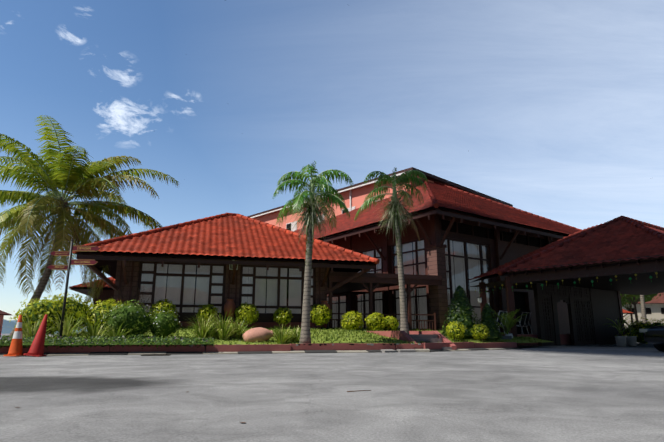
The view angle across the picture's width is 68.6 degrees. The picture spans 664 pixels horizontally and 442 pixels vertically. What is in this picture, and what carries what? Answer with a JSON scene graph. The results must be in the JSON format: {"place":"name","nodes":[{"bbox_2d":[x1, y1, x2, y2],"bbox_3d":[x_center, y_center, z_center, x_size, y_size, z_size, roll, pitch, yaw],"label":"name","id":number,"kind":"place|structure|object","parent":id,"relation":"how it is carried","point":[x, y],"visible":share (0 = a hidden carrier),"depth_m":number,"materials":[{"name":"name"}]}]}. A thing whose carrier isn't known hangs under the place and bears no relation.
{"place":"outdoors","nodes":[
{"label":"outdoors","id":0,"kind":"place"},
{"bbox_2d":[0,314,3,334],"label":"house walls","id":1,"kind":"structure","parent":0,"point":[1,319],"depth_m":65.49,"materials":[{"name":"paint"}]},
{"bbox_2d":[1,319,15,333],"bbox_3d":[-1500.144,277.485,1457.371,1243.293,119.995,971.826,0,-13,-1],"label":"hill","id":2,"kind":"structure","parent":0,"point":[7,325],"depth_m":1424.64,"materials":[{"name":"blue"}]},
{"bbox_2d":[93,290,113,329],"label":"wing walls","id":3,"kind":"structure","parent":0,"point":[107,294],"depth_m":27.21,"materials":[{"name":"brown wood"}]},
{"bbox_2d":[0,343,420,346],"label":"planter wall chips","id":4,"kind":"object","parent":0,"point":[296,344],"visible":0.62,"depth_m":13.77,"materials":[{"name":"red brick"}]},
{"bbox_2d":[5,325,551,345],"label":"lawn","id":5,"kind":"structure","parent":0,"point":[337,341],"depth_m":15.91,"materials":[{"name":"green plant"}]},
{"bbox_2d":[59,237,73,337],"bbox_3d":[-7.499,1.886,13.755,0.079,2.960,0.079,-5,-14,21],"label":"direction sign post","id":6,"kind":"object","parent":5,"relation":"on","point":[65,296],"visible":0.96,"depth_m":13.71,"materials":[{"name":"grey metal"}]},
{"bbox_2d":[47,265,70,269],"bbox_3d":[-7.764,1.319,13.835,0.620,0.140,0.040,2,-13,-10],"label":"sign","id":7,"kind":"object","parent":6,"relation":"attached to","point":[58,267],"visible":1,"depth_m":13.82,"materials":[{"name":"red wood"}]},
{"bbox_2d":[50,251,71,255],"bbox_3d":[-7.756,0.932,13.935,0.600,0.140,0.040,2,-13,-8],"label":"sign","id":8,"kind":"object","parent":6,"relation":"attached to","point":[59,253],"visible":1,"depth_m":13.92,"materials":[{"name":"red wood"}]},
{"bbox_2d":[70,259,97,264],"bbox_3d":[-7.130,1.182,13.949,0.820,0.160,0.040,1,-13,-5],"label":"sign","id":9,"kind":"object","parent":6,"relation":"attached to","point":[82,262],"visible":1,"depth_m":13.94,"materials":[{"name":"red wood"}]},
{"bbox_2d":[72,245,99,251],"bbox_3d":[-7.122,0.795,14.053,0.840,0.170,0.040,2,-13,-6],"label":"sign","id":10,"kind":"object","parent":6,"relation":"attached to","point":[85,248],"visible":1,"depth_m":14.04,"materials":[{"name":"red wood"}]},
{"bbox_2d":[9,291,181,338],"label":"shrubs","id":11,"kind":"object","parent":5,"relation":"on","point":[134,319],"visible":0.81,"depth_m":14.77,"materials":[{"name":"green plant"}]},
{"bbox_2d":[0,339,211,344],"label":"ground cover underlay","id":12,"kind":"object","parent":5,"relation":"on","point":[135,343],"visible":0.35,"depth_m":12.70,"materials":[{"name":"green plant"}]},
{"bbox_2d":[0,333,214,349],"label":"ground cover","id":13,"kind":"object","parent":5,"relation":"on","point":[103,339],"visible":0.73,"depth_m":12.88,"materials":[{"name":"green plant"}]},
{"bbox_2d":[105,288,157,313],"bbox_3d":[-7.678,3.294,18.721,2.165,1.691,1.661,0,-13,-1],"label":"dry twig bush","id":14,"kind":"object","parent":5,"relation":"on","point":[133,301],"visible":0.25,"depth_m":18.68,"materials":[{"name":"brown plant"}]},
{"bbox_2d":[6,309,300,343],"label":"variegated grass clumps","id":15,"kind":"object","parent":5,"relation":"on","point":[220,329],"depth_m":14.38,"materials":[{"name":"green plant"}]},
{"bbox_2d":[113,256,326,327],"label":"hall walls","id":16,"kind":"structure","parent":5,"relation":"on","point":[187,289],"depth_m":20.80,"materials":[{"name":"brown wood"}]},
{"bbox_2d":[69,277,114,289],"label":"wing roof","id":17,"kind":"structure","parent":16,"relation":"attached to","point":[107,286],"depth_m":26.40,"materials":[{"name":"tile"}]},
{"bbox_2d":[75,251,116,278],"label":"hall roof","id":18,"kind":"structure","parent":16,"relation":"on","point":[112,268],"depth_m":22.58,"materials":[{"name":"brown wood"}]},
{"bbox_2d":[76,254,374,304],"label":"roof beams","id":19,"kind":"structure","parent":16,"relation":"attached to","point":[123,259],"depth_m":19.77,"materials":[{"name":"brown wood"}]},
{"bbox_2d":[229,264,237,269],"bbox_3d":[-4.222,1.825,20.913,0.360,0.520,0.120,3,-13,-14],"label":"wall lamp","id":20,"kind":"object","parent":19,"relation":"attached to","point":[231,266],"visible":0.35,"depth_m":20.82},
{"bbox_2d":[78,215,377,264],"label":"hall roof","id":21,"kind":"structure","parent":16,"relation":"on","point":[231,237],"depth_m":20.96,"materials":[{"name":"red tile"}]},
{"bbox_2d":[72,213,379,263],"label":"hall roof caps","id":22,"kind":"object","parent":21,"relation":"on","point":[156,230],"visible":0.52,"depth_m":22.15,"materials":[{"name":"red tile"}]},
{"bbox_2d":[327,262,376,271],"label":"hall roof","id":23,"kind":"structure","parent":16,"relation":"on","point":[345,270],"depth_m":24.14,"materials":[{"name":"brown wood"}]},
{"bbox_2d":[224,299,235,327],"bbox_3d":[-4.195,3.809,19.942,0.500,1.191,0.492,0,-13,-1],"label":"terracotta urn","id":24,"kind":"object","parent":5,"relation":"on","point":[229,305],"visible":0.79,"depth_m":19.82,"materials":[{"name":"brown ceramic"}]},
{"bbox_2d":[243,327,273,341],"bbox_3d":[-2.231,3.470,14.666,0.934,0.534,0.647,7,-15,-28],"label":"boulder","id":25,"kind":"object","parent":5,"relation":"on","point":[258,334],"visible":0.81,"depth_m":14.42,"materials":[{"name":"pink stone"}]},
{"bbox_2d":[149,298,398,330],"bbox_3d":[-2.132,3.977,19.925,10.172,1.471,1.352,3,-13,-11],"label":"ball shrub","id":26,"kind":"object","parent":5,"relation":"on","point":[320,316],"visible":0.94,"depth_m":20.00,"materials":[{"name":"green plant"}]},
{"bbox_2d":[273,161,353,343],"bbox_3d":[-0.574,0.887,14.759,2.509,5.775,2.469,0,-13,-1],"label":"manila palm","id":27,"kind":"object","parent":5,"relation":"on","point":[313,210],"visible":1,"depth_m":14.80,"materials":[{"name":"green plant"}]},
{"bbox_2d":[321,301,330,328],"bbox_3d":[-0.313,4.036,20.880,0.500,1.191,0.492,0,-13,-1],"label":"terracotta urn","id":28,"kind":"object","parent":5,"relation":"on","point":[325,302],"visible":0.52,"depth_m":20.84,"materials":[{"name":"brown ceramic"}]},
{"bbox_2d":[354,168,427,333],"bbox_3d":[2.231,1.026,17.566,2.818,6.462,2.821,0,-13,-1],"label":"manila palm","id":29,"kind":"object","parent":5,"relation":"on","point":[395,211],"visible":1,"depth_m":17.94,"materials":[{"name":"green plant"}]},
{"bbox_2d":[445,321,489,341],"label":"round shrubs","id":30,"kind":"object","parent":5,"relation":"on","point":[454,330],"visible":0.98,"depth_m":16.93,"materials":[{"name":"green plant"}]},
{"bbox_2d":[441,286,501,340],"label":"conical shrubs","id":31,"kind":"object","parent":5,"relation":"on","point":[460,312],"visible":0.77,"depth_m":17.88,"materials":[{"name":"green plant"}]},
{"bbox_2d":[492,309,523,333],"bbox_3d":[7.044,4.059,19.731,1.892,1.051,1.239,0,-13,-1],"label":"potted palm","id":32,"kind":"object","parent":5,"relation":"on","point":[510,321],"visible":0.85,"depth_m":19.73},
{"bbox_2d":[0,334,663,441],"bbox_3d":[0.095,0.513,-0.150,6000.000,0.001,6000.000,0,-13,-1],"label":"ground","id":33,"kind":"structure","parent":0,"point":[592,393],"depth_m":4.23,"materials":[{"name":"concrete"}]},
{"bbox_2d":[4,315,25,355],"bbox_3d":[-7.414,2.696,11.491,0.360,0.944,0.360,0,-13,-1],"label":"traffic cone","id":34,"kind":"object","parent":33,"relation":"on","point":[15,349],"visible":1,"depth_m":11.39,"materials":[{"name":"orange plastic"}]},
{"bbox_2d":[23,314,47,356],"bbox_3d":[-7.025,2.728,11.621,0.396,0.995,0.400,2,-13,-10],"label":"traffic cone","id":35,"kind":"object","parent":33,"relation":"on","point":[36,349],"visible":0.96,"depth_m":11.52,"materials":[{"name":"red plastic"}]},
{"bbox_2d":[0,116,179,337],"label":"coconut palm","id":36,"kind":"object","parent":33,"relation":"on","point":[80,180],"visible":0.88,"depth_m":22.64,"materials":[{"name":"green plant"}]},
{"bbox_2d":[141,354,170,355],"bbox_3d":[-4.368,3.328,12.089,0.660,0.020,0.460,3,-13,-14],"label":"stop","id":37,"kind":"object","parent":33,"relation":"on","point":[156,355],"visible":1,"depth_m":11.98,"materials":[{"name":"metal"}]},
{"bbox_2d":[0,342,516,353],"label":"curb","id":38,"kind":"structure","parent":33,"relation":"on","point":[269,347],"depth_m":13.44,"materials":[{"name":"red brick"}]},
{"bbox_2d":[0,348,521,355],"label":"painted kerb","id":39,"kind":"object","parent":33,"relation":"on","point":[238,352],"visible":0.81,"depth_m":13.18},
{"bbox_2d":[247,167,512,230],"bbox_3d":[-2.005,6.253,51.340,15.050,11.980,37.800,12,-18,-42],"label":"salmon hotel block","id":40,"kind":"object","parent":33,"relation":"on","point":[354,195],"visible":0.06,"depth_m":39.05,"materials":[{"name":"paint"}]},
{"bbox_2d":[319,271,441,330],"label":"pergola","id":41,"kind":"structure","parent":33,"relation":"on","point":[370,283],"depth_m":22.44,"materials":[{"name":"brown wood"}]},
{"bbox_2d":[332,311,435,329],"bbox_3d":[2.403,4.630,22.082,5.168,0.980,0.100,4,-14,-17],"label":"veranda railing","id":42,"kind":"object","parent":41,"relation":"on","point":[434,315],"visible":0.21,"depth_m":22.50,"materials":[{"name":"brown wood"}]},
{"bbox_2d":[381,349,429,352],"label":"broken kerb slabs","id":43,"kind":"structure","parent":33,"relation":"on","point":[402,350],"depth_m":14.13,"materials":[{"name":"concrete"}]},
{"bbox_2d":[367,331,456,349],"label":"entrance steps","id":44,"kind":"structure","parent":33,"relation":"on","point":[428,336],"depth_m":15.91,"materials":[{"name":"tile"}]},
{"bbox_2d":[187,376,663,422],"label":"litter twigs leaves","id":45,"kind":"object","parent":33,"relation":"on","point":[348,391],"visible":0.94,"depth_m":4.55,"materials":[{"name":"brown plant"}]},
{"bbox_2d":[327,208,569,333],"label":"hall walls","id":46,"kind":"structure","parent":33,"relation":"on","point":[505,245],"depth_m":27.26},
{"bbox_2d":[294,183,434,239],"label":"hall roof","id":47,"kind":"structure","parent":46,"relation":"on","point":[347,224],"depth_m":30.02,"materials":[{"name":"red tile"}]},
{"bbox_2d":[327,237,493,328],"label":"windows","id":48,"kind":"structure","parent":46,"relation":"in","point":[459,264],"depth_m":26.49,"materials":[{"name":"grey glass"}]},
{"bbox_2d":[320,209,565,243],"bbox_3d":[-1.700,2.032,35.243,41.308,1.422,17.160,-6,-14,26],"label":"roof eave","id":49,"kind":"object","parent":46,"relation":"attached to","point":[461,216],"visible":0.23,"depth_m":25.75,"materials":[{"name":"brown wood"}]},
{"bbox_2d":[428,181,579,235],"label":"roof","id":50,"kind":"structure","parent":46,"relation":"on","point":[451,199],"depth_m":29.21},
{"bbox_2d":[424,179,581,229],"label":"hall roof caps","id":51,"kind":"object","parent":50,"relation":"on","point":[433,199],"visible":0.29,"depth_m":34.99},
{"bbox_2d":[502,336,511,338],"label":"step","id":52,"kind":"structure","parent":33,"relation":"on","point":[506,337],"depth_m":19.12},
{"bbox_2d":[499,334,571,345],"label":"terrace platform","id":53,"kind":"structure","parent":33,"relation":"on","point":[565,339],"depth_m":21.67,"materials":[{"name":"pink paint"}]},
{"bbox_2d":[496,311,504,333],"bbox_3d":[7.466,4.652,22.297,0.732,1.040,0.613,-11,-17,39],"label":"patio chair","id":54,"kind":"object","parent":53,"relation":"on","point":[500,314],"visible":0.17,"depth_m":22.21,"materials":[{"name":"black metal"}]},
{"bbox_2d":[516,312,528,333],"bbox_3d":[8.977,4.909,23.413,0.614,1.040,0.732,12,-18,-43],"label":"patio chair","id":55,"kind":"object","parent":53,"relation":"on","point":[522,320],"visible":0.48,"depth_m":23.31,"materials":[{"name":"grey metal"}]},
{"bbox_2d":[521,312,531,333],"bbox_3d":[9.346,5.038,23.971,0.614,1.040,0.730,6,-14,-24],"label":"patio chair","id":56,"kind":"object","parent":53,"relation":"on","point":[527,318],"visible":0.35,"depth_m":23.88,"materials":[{"name":"grey metal"}]},
{"bbox_2d":[533,283,599,345],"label":"wall","id":57,"kind":"structure","parent":33,"relation":"on","point":[580,301],"depth_m":23.01,"materials":[{"name":"brown wood"}]},
{"bbox_2d":[470,254,663,346],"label":"porch frame","id":58,"kind":"object","parent":33,"relation":"on","point":[640,284],"visible":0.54,"depth_m":20.27,"materials":[{"name":"brown wood"}]},
{"bbox_2d":[475,283,500,292],"bbox_3d":[7.116,3.100,22.273,0.050,0.533,2.951,1,-13,-6],"label":"ketupat garland","id":59,"kind":"object","parent":58,"relation":"attached to","point":[488,287],"visible":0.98,"depth_m":22.22,"materials":[{"name":"plastic"}]},
{"bbox_2d":[468,222,605,282],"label":"porch roof","id":60,"kind":"structure","parent":58,"relation":"on","point":[490,274],"depth_m":23.55,"materials":[{"name":"brown tile"}]},
{"bbox_2d":[497,215,663,275],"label":"porch roof caps","id":61,"kind":"object","parent":60,"relation":"on","point":[632,222],"visible":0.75,"depth_m":21.54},
{"bbox_2d":[501,267,662,290],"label":"ketupat garland","id":62,"kind":"object","parent":58,"relation":"attached to","point":[610,280],"visible":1,"depth_m":18.51,"materials":[{"name":"plastic"}]},
{"bbox_2d":[502,219,663,275],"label":"roof","id":63,"kind":"structure","parent":58,"relation":"on","point":[619,239],"depth_m":19.67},
{"bbox_2d":[644,225,663,233],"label":"porch roof","id":64,"kind":"structure","parent":58,"relation":"on","point":[659,231],"depth_m":23.37,"materials":[{"name":"red tile"}]},
{"bbox_2d":[604,315,642,346],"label":"potted plants","id":65,"kind":"object","parent":33,"relation":"on","point":[630,340],"visible":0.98,"depth_m":20.02,"materials":[{"name":"grey ceramic"}]},
{"bbox_2d":[620,293,660,322],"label":"trees","id":66,"kind":"object","parent":33,"relation":"on","point":[631,299],"depth_m":70.69,"materials":[{"name":"green plant"}]},
{"bbox_2d":[621,316,663,343],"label":"hedge","id":67,"kind":"object","parent":33,"relation":"on","point":[637,326],"visible":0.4,"depth_m":23.70,"materials":[{"name":"green plant"}]},
{"bbox_2d":[622,304,663,326],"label":"house walls","id":68,"kind":"structure","parent":33,"relation":"on","point":[654,311],"depth_m":94.51,"materials":[{"name":"white paint"}]},
{"bbox_2d":[628,293,663,303],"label":"house roof","id":69,"kind":"structure","parent":68,"relation":"on","point":[659,300],"depth_m":95.08,"materials":[{"name":"red tile"}]},
{"bbox_2d":[640,295,646,322],"bbox_3d":[19.066,3.902,30.087,0.507,7.009,0.262,0,-13,-1],"label":"palm trunk","id":70,"kind":"object","parent":33,"relation":"on","point":[643,307],"visible":0.17,"depth_m":29.68,"materials":[{"name":"grey plant"}]},
{"bbox_2d":[639,324,663,351],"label":"sedan car","id":71,"kind":"object","parent":33,"relation":"on","point":[654,335],"visible":1,"depth_m":14.21,"materials":[{"name":"black paint"}]},
{"bbox_2d":[0,0,663,320],"label":"sky","id":72,"kind":"structure","parent":0,"point":[550,109],"materials":[{"name":"blue"}]},
{"bbox_2d":[593,289,626,343],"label":"porch back wall","id":73,"kind":"structure","parent":0,"point":[608,304],"depth_m":25.11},
{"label":"wing roof","id":74,"kind":"object","parent":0,"visible":0},
{"bbox_2d":[68,283,94,294],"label":"wing roof","id":75,"kind":"structure","parent":74,"relation":"attached to","point":[84,291],"depth_m":28.16,"materials":[{"name":"tile"}]},
{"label":"house roof","id":76,"kind":"object","parent":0,"visible":0},
{"bbox_2d":[0,310,12,315],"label":"house roof","id":77,"kind":"structure","parent":76,"relation":"attached to","point":[3,313],"depth_m":65.31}
]}

